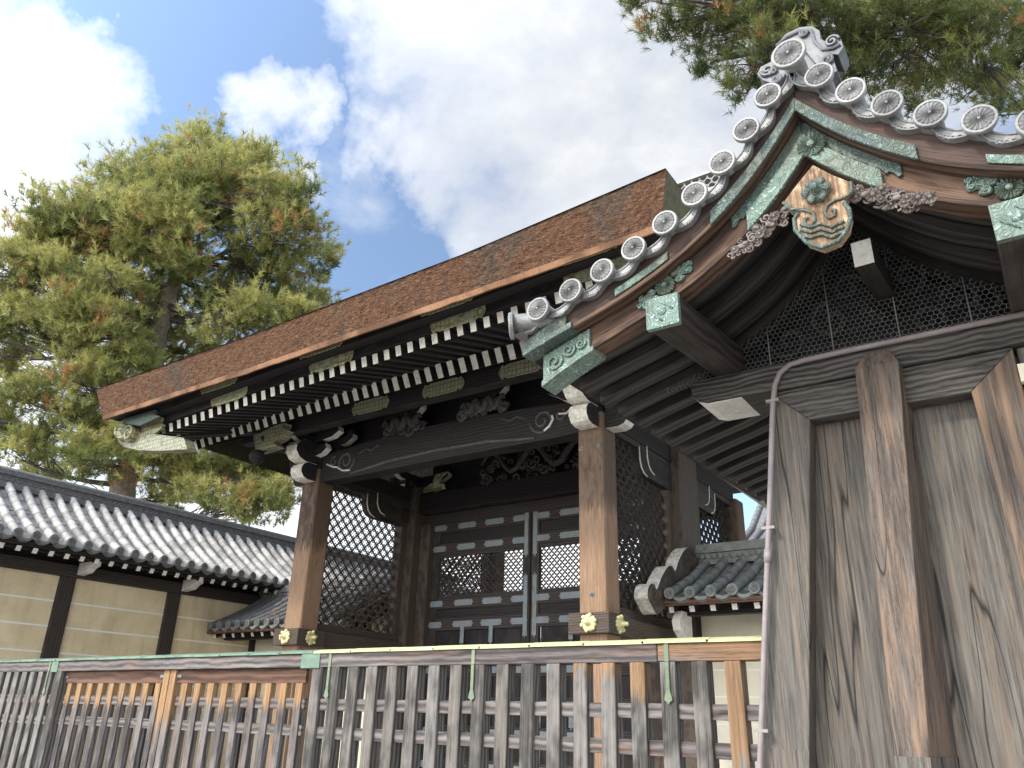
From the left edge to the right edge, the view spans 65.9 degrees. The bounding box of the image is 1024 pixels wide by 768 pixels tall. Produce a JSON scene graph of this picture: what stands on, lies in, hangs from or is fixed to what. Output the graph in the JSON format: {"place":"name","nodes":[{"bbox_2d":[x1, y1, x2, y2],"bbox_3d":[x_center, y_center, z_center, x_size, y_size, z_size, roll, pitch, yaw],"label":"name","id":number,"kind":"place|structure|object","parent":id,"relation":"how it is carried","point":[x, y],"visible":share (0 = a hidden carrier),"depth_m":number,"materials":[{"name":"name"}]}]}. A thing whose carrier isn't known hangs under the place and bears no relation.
{"place":"outdoors","nodes":[
{"label":"outdoors","id":0,"kind":"place"},
{"bbox_2d":[33,650,330,767],"bbox_3d":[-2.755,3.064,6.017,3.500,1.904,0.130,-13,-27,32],"label":"fence gate","id":1,"kind":"structure","parent":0,"point":[168,675],"depth_m":6.14,"materials":[{"name":"brown wood"}]},
{"bbox_2d":[0,465,475,767],"bbox_3d":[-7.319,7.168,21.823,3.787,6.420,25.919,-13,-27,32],"label":"long roofed wall","id":2,"kind":"structure","parent":0,"point":[85,571],"depth_m":18.33,"materials":[{"name":"paint"}]},
{"bbox_2d":[96,168,745,767],"bbox_3d":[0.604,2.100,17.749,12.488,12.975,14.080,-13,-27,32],"label":"roofed gate","id":3,"kind":"structure","parent":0,"point":[430,420],"depth_m":15.07,"materials":[{"name":"brown wood"}]},
{"bbox_2d":[420,512,531,767],"bbox_3d":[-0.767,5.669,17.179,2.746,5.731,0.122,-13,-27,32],"label":"door leaf","id":4,"kind":"structure","parent":3,"relation":"in","point":[493,617],"depth_m":17.55,"materials":[{"name":"brown wood"}]},
{"bbox_2d":[530,498,645,767],"bbox_3d":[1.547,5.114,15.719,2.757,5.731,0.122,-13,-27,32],"label":"door leaf","id":5,"kind":"structure","parent":3,"relation":"in","point":[551,607],"depth_m":16.45,"materials":[{"name":"brown wood"}]},
{"bbox_2d":[0,0,1023,590],"label":"sky","id":6,"kind":"structure","parent":0,"point":[438,131],"materials":[{"name":"blue"}]},
{"bbox_2d":[745,504,766,539],"bbox_3d":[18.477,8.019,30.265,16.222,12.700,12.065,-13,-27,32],"label":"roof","id":7,"kind":"structure","parent":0,"point":[757,523],"depth_m":32.79,"materials":[{"name":"beige paint"}]},
{"bbox_2d":[615,0,1023,127],"bbox_3d":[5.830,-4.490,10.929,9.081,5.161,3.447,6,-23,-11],"label":"pine tree","id":8,"kind":"object","parent":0,"point":[866,31],"visible":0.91,"depth_m":10.52,"materials":[{"name":"green plant"}]},
{"label":"ground","id":9,"kind":"structure","parent":0,"visible":0},
{"bbox_2d":[0,658,60,767],"bbox_3d":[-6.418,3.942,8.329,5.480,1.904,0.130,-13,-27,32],"label":"picket fence","id":10,"kind":"object","parent":9,"relation":"on","point":[26,685],"visible":0.91,"depth_m":7.28,"materials":[{"name":"grey wood"}]},
{"bbox_2d":[0,102,352,528],"bbox_3d":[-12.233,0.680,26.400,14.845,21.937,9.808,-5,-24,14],"label":"pine tree","id":11,"kind":"object","parent":9,"relation":"on","point":[176,201],"visible":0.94,"depth_m":25.65,"materials":[{"name":"green plant"}]},
{"bbox_2d":[207,576,390,767],"bbox_3d":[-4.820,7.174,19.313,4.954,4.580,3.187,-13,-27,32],"label":"short roofed wall","id":12,"kind":"structure","parent":9,"relation":"on","point":[250,622],"depth_m":19.43,"materials":[{"name":"beige paint"}]},
{"bbox_2d":[302,636,761,767],"bbox_3d":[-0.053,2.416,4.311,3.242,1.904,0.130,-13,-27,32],"label":"picket fence","id":13,"kind":"object","parent":9,"relation":"on","point":[704,711],"visible":0.89,"depth_m":4.43,"materials":[{"name":"grey wood"}]},
{"bbox_2d":[634,538,764,767],"bbox_3d":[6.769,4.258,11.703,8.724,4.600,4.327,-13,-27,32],"label":"short roofed wall","id":14,"kind":"structure","parent":9,"relation":"on","point":[717,588],"depth_m":13.53,"materials":[{"name":"beige paint"}]},
{"bbox_2d":[508,26,1023,767],"bbox_3d":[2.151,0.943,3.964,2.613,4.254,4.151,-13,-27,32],"label":"tiled gable gate","id":15,"kind":"structure","parent":9,"relation":"on","point":[802,322],"depth_m":3.14,"materials":[{"name":"brown wood"}]}
]}

